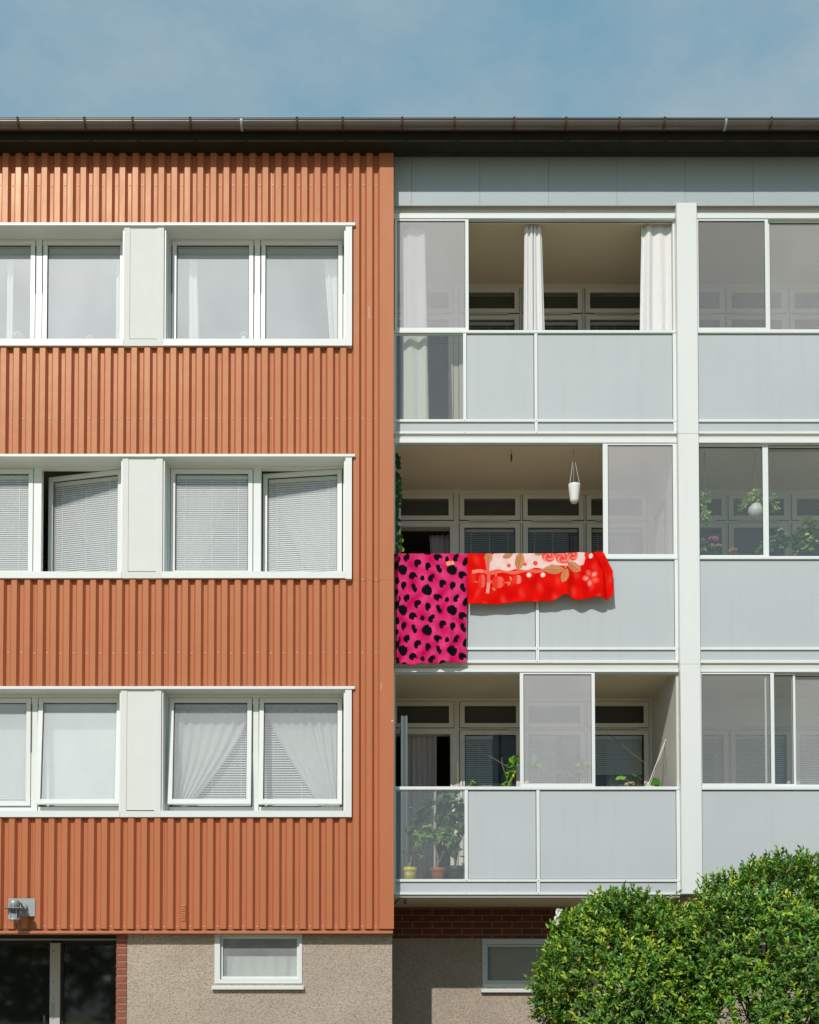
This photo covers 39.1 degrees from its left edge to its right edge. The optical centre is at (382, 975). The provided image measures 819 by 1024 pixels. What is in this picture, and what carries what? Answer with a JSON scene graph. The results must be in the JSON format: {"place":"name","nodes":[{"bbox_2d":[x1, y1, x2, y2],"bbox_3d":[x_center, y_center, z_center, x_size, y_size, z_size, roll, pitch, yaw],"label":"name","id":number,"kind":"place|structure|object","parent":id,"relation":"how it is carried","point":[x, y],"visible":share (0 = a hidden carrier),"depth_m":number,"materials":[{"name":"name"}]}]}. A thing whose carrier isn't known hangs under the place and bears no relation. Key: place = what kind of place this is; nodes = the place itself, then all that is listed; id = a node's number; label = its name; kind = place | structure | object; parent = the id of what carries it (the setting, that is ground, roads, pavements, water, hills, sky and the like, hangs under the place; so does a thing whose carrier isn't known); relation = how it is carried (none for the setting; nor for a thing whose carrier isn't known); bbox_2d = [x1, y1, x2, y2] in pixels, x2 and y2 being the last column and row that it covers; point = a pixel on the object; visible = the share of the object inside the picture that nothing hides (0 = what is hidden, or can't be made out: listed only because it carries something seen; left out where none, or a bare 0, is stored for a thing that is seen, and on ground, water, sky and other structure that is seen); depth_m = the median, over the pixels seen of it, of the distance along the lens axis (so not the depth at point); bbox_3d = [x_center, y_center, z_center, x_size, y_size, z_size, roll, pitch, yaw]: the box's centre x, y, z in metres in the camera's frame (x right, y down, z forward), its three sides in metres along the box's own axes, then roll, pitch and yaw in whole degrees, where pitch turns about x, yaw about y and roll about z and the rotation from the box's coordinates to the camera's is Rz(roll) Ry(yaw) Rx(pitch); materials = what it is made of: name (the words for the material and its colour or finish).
{"place":"outdoors","nodes":[
{"label":"outdoors","id":0,"kind":"place"},
{"bbox_2d":[0,0,818,116],"label":"sky","id":1,"kind":"structure","parent":0,"point":[59,58],"materials":[{"name":"blue"}]},
{"bbox_2d":[522,881,727,1023],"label":"shrub","id":2,"kind":"object","parent":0,"point":[643,911],"visible":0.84,"depth_m":11.42,"materials":[{"name":"green plant"}]},
{"bbox_2d":[554,908,562,924],"bbox_3d":[1.815,-0.610,11.873,0.094,0.172,0.058,0,-2,0],"label":"plastic scrap","id":3,"kind":"object","parent":2,"relation":"on","point":[558,914],"visible":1,"depth_m":11.87,"materials":[{"name":"white plastic"}]},
{"bbox_2d":[664,844,818,1023],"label":"shrub","id":4,"kind":"object","parent":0,"point":[745,882],"visible":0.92,"depth_m":10.91,"materials":[{"name":"green plant"}]},
{"label":"ground","id":5,"kind":"structure","parent":0,"visible":0},
{"bbox_2d":[0,117,818,1023],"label":"apartment building","id":6,"kind":"structure","parent":5,"relation":"on","point":[154,905],"depth_m":14.38,"materials":[{"name":"orange metal"}]},
{"bbox_2d":[7,259,13,338],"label":"curtain","id":7,"kind":"object","parent":6,"relation":"hanging from","point":[10,296],"visible":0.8,"depth_m":14.68,"materials":[{"name":"white fabric"}]},
{"bbox_2d":[11,331,23,338],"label":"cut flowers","id":8,"kind":"object","parent":6,"relation":"on","point":[18,334],"visible":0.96,"depth_m":14.64,"materials":[{"name":"white plant"}]},
{"bbox_2d":[2,898,34,919],"bbox_3d":[-4.385,-0.782,13.856,0.326,0.333,0.345,0,-2,0],"label":"wall lamp","id":9,"kind":"object","parent":6,"relation":"attached to","point":[17,908],"visible":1,"depth_m":13.98,"materials":[{"name":"metal"}]},
{"bbox_2d":[0,939,116,1023],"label":"door","id":10,"kind":"structure","parent":6,"relation":"in","point":[57,946],"depth_m":15.23,"materials":[{"name":"grey metal"}]},
{"bbox_2d":[0,690,120,816],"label":"window","id":11,"kind":"structure","parent":6,"relation":"in","point":[35,701],"depth_m":14.51,"materials":[{"name":"white metal"}]},
{"bbox_2d":[0,458,122,578],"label":"window","id":12,"kind":"structure","parent":6,"relation":"in","point":[32,470],"depth_m":14.46,"materials":[{"name":"white metal"}]},
{"bbox_2d":[0,228,123,346],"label":"window","id":13,"kind":"structure","parent":6,"relation":"in","point":[39,240],"depth_m":14.49,"materials":[{"name":"white metal"}]},
{"bbox_2d":[47,1004,115,1023],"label":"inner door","id":14,"kind":"structure","parent":6,"relation":"in","point":[73,1013],"depth_m":17.89,"materials":[{"name":"black glass"}]},
{"bbox_2d":[70,498,117,570],"bbox_3d":[-3.671,-5.581,14.880,0.743,1.175,0.048,0,-2,0],"label":"curtain","id":15,"kind":"object","parent":6,"relation":"hanging from","point":[98,528],"visible":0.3,"depth_m":14.89,"materials":[{"name":"white fabric"}]},
{"bbox_2d":[116,259,119,338],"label":"curtain","id":16,"kind":"object","parent":6,"relation":"hanging from","point":[117,294],"visible":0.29,"depth_m":14.69,"materials":[{"name":"white fabric"}]},
{"bbox_2d":[189,259,199,338],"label":"curtain","id":17,"kind":"object","parent":6,"relation":"hanging from","point":[194,333],"visible":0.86,"depth_m":14.68,"materials":[{"name":"white fabric"}]},
{"bbox_2d":[177,490,226,569],"bbox_3d":[-2.288,-5.589,14.620,0.640,1.175,0.059,0,-2,0],"label":"net curtain","id":18,"kind":"object","parent":6,"relation":"hanging from","point":[197,523],"visible":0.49,"depth_m":14.62,"materials":[{"name":"white fabric"}]},
{"bbox_2d":[173,708,246,806],"bbox_3d":[-2.138,-2.714,14.455,0.960,1.295,0.069,0,-2,0],"label":"lace curtain","id":19,"kind":"object","parent":6,"relation":"hanging from","point":[206,740],"visible":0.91,"depth_m":14.46,"materials":[{"name":"white fabric"}]},
{"bbox_2d":[240,331,247,338],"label":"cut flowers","id":20,"kind":"object","parent":6,"relation":"on","point":[244,335],"visible":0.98,"depth_m":14.64,"materials":[{"name":"white plant"}]},
{"bbox_2d":[161,690,344,816],"bbox_3d":[-1.578,-2.728,14.302,2.245,1.599,0.466,0,-2,0],"label":"window","id":21,"kind":"structure","parent":6,"relation":"in","point":[256,715],"depth_m":14.31,"materials":[{"name":"white metal"}]},
{"bbox_2d":[162,458,344,578],"bbox_3d":[-1.578,-5.638,14.376,2.245,1.536,0.435,0,-2,0],"label":"window","id":22,"kind":"structure","parent":6,"relation":"in","point":[184,469],"depth_m":14.45,"materials":[{"name":"white metal"}]},
{"bbox_2d":[163,228,345,346],"bbox_3d":[-1.578,-8.537,14.440,2.245,1.537,0.382,0,-2,0],"label":"window","id":23,"kind":"structure","parent":6,"relation":"in","point":[257,240],"depth_m":14.49,"materials":[{"name":"white metal"}]},
{"bbox_2d":[211,934,303,989],"bbox_3d":[-1.523,-0.172,14.156,1.123,0.676,0.162,0,-2,0],"label":"window","id":24,"kind":"structure","parent":6,"relation":"in","point":[219,978],"depth_m":14.13,"materials":[{"name":"white metal"}]},
{"bbox_2d":[223,956,296,975],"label":"net curtain","id":25,"kind":"object","parent":6,"relation":"hanging from","point":[259,965],"visible":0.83,"depth_m":14.30,"materials":[{"name":"white fabric"}]},
{"bbox_2d":[265,708,339,806],"bbox_3d":[-0.999,-2.714,14.456,0.943,1.295,0.052,0,-2,0],"label":"lace curtain","id":26,"kind":"object","parent":6,"relation":"hanging from","point":[307,738],"visible":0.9,"depth_m":14.46,"materials":[{"name":"white fabric"}]},
{"bbox_2d":[278,493,336,570],"bbox_3d":[-0.954,-5.585,14.740,0.793,1.175,0.048,0,-2,0],"label":"net curtain","id":27,"kind":"object","parent":6,"relation":"hanging from","point":[312,527],"visible":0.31,"depth_m":14.74,"materials":[{"name":"white fabric"}]},
{"bbox_2d":[324,256,337,338],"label":"curtain","id":28,"kind":"object","parent":6,"relation":"hanging from","point":[331,271],"visible":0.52,"depth_m":14.68,"materials":[{"name":"white fabric"}]},
{"bbox_2d":[395,500,400,552],"bbox_3d":[0.203,-5.064,15.254,0.066,2.149,0.920,0,-2,0],"label":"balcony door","id":29,"kind":"structure","parent":6,"relation":"in","point":[399,523],"depth_m":14.82,"materials":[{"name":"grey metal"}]},
{"bbox_2d":[395,453,404,553],"bbox_3d":[0.200,-5.936,14.554,0.164,1.335,0.083,0,-2,0],"label":"ivy garland","id":30,"kind":"object","parent":6,"relation":"hanging from","point":[398,538],"visible":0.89,"depth_m":14.55,"materials":[{"name":"green plant"}]},
{"bbox_2d":[400,716,411,878],"bbox_3d":[0.310,-2.196,15.125,0.144,2.193,1.000,0,-2,0],"label":"balcony door","id":31,"kind":"structure","parent":6,"relation":"in","point":[403,727],"depth_m":14.64,"materials":[{"name":"grey metal"}]},
{"bbox_2d":[401,849,424,878],"bbox_3d":[0.372,-1.374,14.437,0.268,0.434,0.199,-1,-2,35],"label":"potted plant","id":32,"kind":"object","parent":6,"relation":"on","point":[409,871],"visible":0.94,"depth_m":14.41,"materials":[{"name":"yellow plant"}]},
{"bbox_2d":[407,736,436,878],"bbox_3d":[0.520,-2.202,15.754,0.449,2.243,0.058,0,-2,0],"label":"curtain","id":33,"kind":"object","parent":6,"relation":"hanging from","point":[421,760],"visible":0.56,"depth_m":15.76,"materials":[{"name":"grey fabric"}]},
{"bbox_2d":[395,554,467,664],"bbox_3d":[0.606,-4.558,14.370,0.909,1.416,0.247,0,-2,0],"label":"blanket","id":34,"kind":"object","parent":6,"relation":"hanging from","point":[430,607],"visible":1,"depth_m":14.31,"materials":[{"name":"fabric"}]},
{"bbox_2d":[404,791,464,878],"bbox_3d":[0.693,-1.735,14.656,0.857,1.282,0.364,0,-2,0],"label":"potted plant","id":35,"kind":"object","parent":6,"relation":"on","point":[446,816],"visible":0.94,"depth_m":14.59,"materials":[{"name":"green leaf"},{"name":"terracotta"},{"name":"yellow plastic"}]},
{"bbox_2d":[411,798,457,878],"bbox_3d":[0.656,-1.697,14.566,0.607,1.070,0.318,0,-2,0],"label":"potted plant","id":36,"kind":"object","parent":6,"relation":"on","point":[439,835],"visible":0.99,"depth_m":14.50,"materials":[{"name":"green plant"}]},
{"bbox_2d":[429,535,449,553],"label":"curtain","id":37,"kind":"object","parent":6,"relation":"hanging from","point":[439,544],"visible":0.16,"depth_m":16.00,"materials":[{"name":"grey fabric"}]},
{"bbox_2d":[457,762,458,864],"bbox_3d":[1.007,-1.963,15.368,0.014,1.782,0.012,0,-2,0],"label":"cane","id":38,"kind":"object","parent":6,"relation":"on","point":[457,785],"visible":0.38,"depth_m":15.39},
{"bbox_2d":[501,753,519,785],"bbox_3d":[1.631,-1.958,14.564,0.242,1.722,0.228,-1,-2,32],"label":"potted plant","id":39,"kind":"object","parent":6,"relation":"on","point":[513,761],"visible":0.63,"depth_m":14.58,"materials":[{"name":"green plant"}]},
{"bbox_2d":[481,939,575,991],"bbox_3d":[2.002,-0.138,15.611,1.340,0.720,0.162,0,-2,0],"label":"window","id":40,"kind":"structure","parent":6,"relation":"in","point":[486,943],"depth_m":15.59,"materials":[{"name":"white metal"}]},
{"bbox_2d":[491,947,568,980],"bbox_3d":[2.053,-0.163,15.732,1.160,0.603,0.040,0,-2,0],"label":"roller blind","id":41,"kind":"object","parent":6,"relation":"attached to","point":[510,964],"visible":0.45,"depth_m":15.72,"materials":[{"name":"beige fabric"}]},
{"bbox_2d":[468,550,613,604],"bbox_3d":[1.961,-4.954,14.374,1.810,0.708,0.265,0,-2,0],"label":"blanket","id":42,"kind":"object","parent":6,"relation":"hanging from","point":[498,578],"visible":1,"depth_m":14.31,"materials":[{"name":"red fabric"}]},
{"bbox_2d":[529,738,577,782],"bbox_3d":[2.334,-2.474,15.842,0.701,1.593,0.054,0,-2,0],"label":"window blind","id":43,"kind":"object","parent":6,"relation":"hanging from","point":[566,753],"visible":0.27,"depth_m":15.86,"materials":[{"name":"grey plastic"}]},
{"bbox_2d":[524,754,590,782],"bbox_3d":[2.215,-1.966,14.707,0.918,1.746,0.285,0,-2,14],"label":"potted plant","id":44,"kind":"object","parent":6,"relation":"on","point":[583,766],"visible":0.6,"depth_m":14.71,"materials":[{"name":"green plant"}]},
{"bbox_2d":[568,449,579,503],"bbox_3d":[2.433,-6.337,14.633,0.152,0.698,0.152,0,-2,0],"label":"hanging pot","id":45,"kind":"object","parent":6,"relation":"hanging from","point":[574,489],"visible":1,"depth_m":14.58,"materials":[{"name":"white ceramic"}]},
{"bbox_2d":[606,747,641,785],"bbox_3d":[3.312,-2.441,15.801,0.482,1.523,0.054,0,-2,0],"label":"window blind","id":46,"kind":"object","parent":6,"relation":"hanging from","point":[611,780],"visible":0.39,"depth_m":15.81,"materials":[{"name":"grey plastic"}]},
{"bbox_2d":[614,773,660,785],"bbox_3d":[3.212,-1.832,14.543,0.608,1.468,0.250,0,-2,0],"label":"potted plant","id":47,"kind":"object","parent":6,"relation":"on","point":[655,782],"visible":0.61,"depth_m":14.55,"materials":[{"name":"green plant"}]},
{"bbox_2d":[648,739,665,784],"bbox_3d":[3.530,-2.793,14.736,0.016,0.883,0.753,-1,-2,35],"label":"cord","id":48,"kind":"object","parent":6,"relation":"attached to","point":[656,762],"visible":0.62,"depth_m":14.68,"materials":[{"name":"white fabric"}]},
{"bbox_2d":[654,497,667,553],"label":"curtain","id":49,"kind":"object","parent":6,"relation":"on","point":[661,531],"visible":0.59,"depth_m":15.06,"materials":[{"name":"white fabric"}]},
{"bbox_2d":[700,452,711,525],"bbox_3d":[4.115,-6.208,14.698,0.162,0.952,0.155,0,-2,0],"label":"hanging plant","id":50,"kind":"object","parent":6,"relation":"hanging from","point":[704,509],"visible":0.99,"depth_m":14.69,"materials":[{"name":"green plant"}]},
{"bbox_2d":[700,535,721,554],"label":"geranium","id":51,"kind":"object","parent":6,"relation":"on","point":[705,545],"visible":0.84,"depth_m":14.61,"materials":[{"name":"plant"}]},
{"bbox_2d":[728,547,737,554],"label":"geranium","id":52,"kind":"object","parent":6,"relation":"on","point":[733,551],"visible":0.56,"depth_m":14.61,"materials":[{"name":"plant"}]},
{"bbox_2d":[738,452,779,518],"bbox_3d":[4.789,-6.254,14.691,0.556,0.860,0.217,0,-2,0],"label":"hanging planter","id":53,"kind":"object","parent":6,"relation":"hanging from","point":[755,510],"visible":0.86,"depth_m":14.65,"materials":[{"name":"white plastic"}]},
{"bbox_2d":[754,525,791,555],"bbox_3d":[4.973,-4.865,14.657,0.468,1.756,0.253,0,-2,0],"label":"geranium","id":54,"kind":"object","parent":6,"relation":"on","point":[775,546],"visible":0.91,"depth_m":14.65,"materials":[{"name":"plant"}]},
{"bbox_2d":[790,515,818,554],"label":"geranium","id":55,"kind":"object","parent":6,"relation":"on","point":[806,543],"visible":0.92,"depth_m":14.69,"materials":[{"name":"plant"}]},
{"bbox_3d":[1.910,-9.596,14.673,3.489,0.022,0.022,0,-2,0],"label":"curtain rod","id":56,"kind":"object","parent":6,"relation":"attached to","visible":0},
{"bbox_2d":[402,224,428,418],"bbox_3d":[0.424,-8.231,14.628,0.344,2.646,0.050,0,-2,1],"label":"curtain","id":57,"kind":"object","parent":56,"relation":"hanging from","point":[415,397],"visible":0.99,"depth_m":14.63,"materials":[{"name":"white fabric"}]},
{"bbox_2d":[523,224,532,329],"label":"curtain","id":58,"kind":"object","parent":56,"relation":"hanging from","point":[528,281],"visible":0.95,"depth_m":14.65,"materials":[{"name":"white fabric"}]},
{"bbox_2d":[533,224,544,329],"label":"curtain","id":59,"kind":"object","parent":56,"relation":"hanging from","point":[538,309],"visible":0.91,"depth_m":14.65,"materials":[{"name":"white fabric"}]},
{"bbox_2d":[640,224,671,329],"bbox_3d":[3.482,-8.251,14.630,0.443,2.667,0.082,0,-2,0],"label":"curtain","id":60,"kind":"object","parent":56,"relation":"hanging from","point":[655,300],"visible":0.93,"depth_m":14.65,"materials":[{"name":"white fabric"}]}
]}

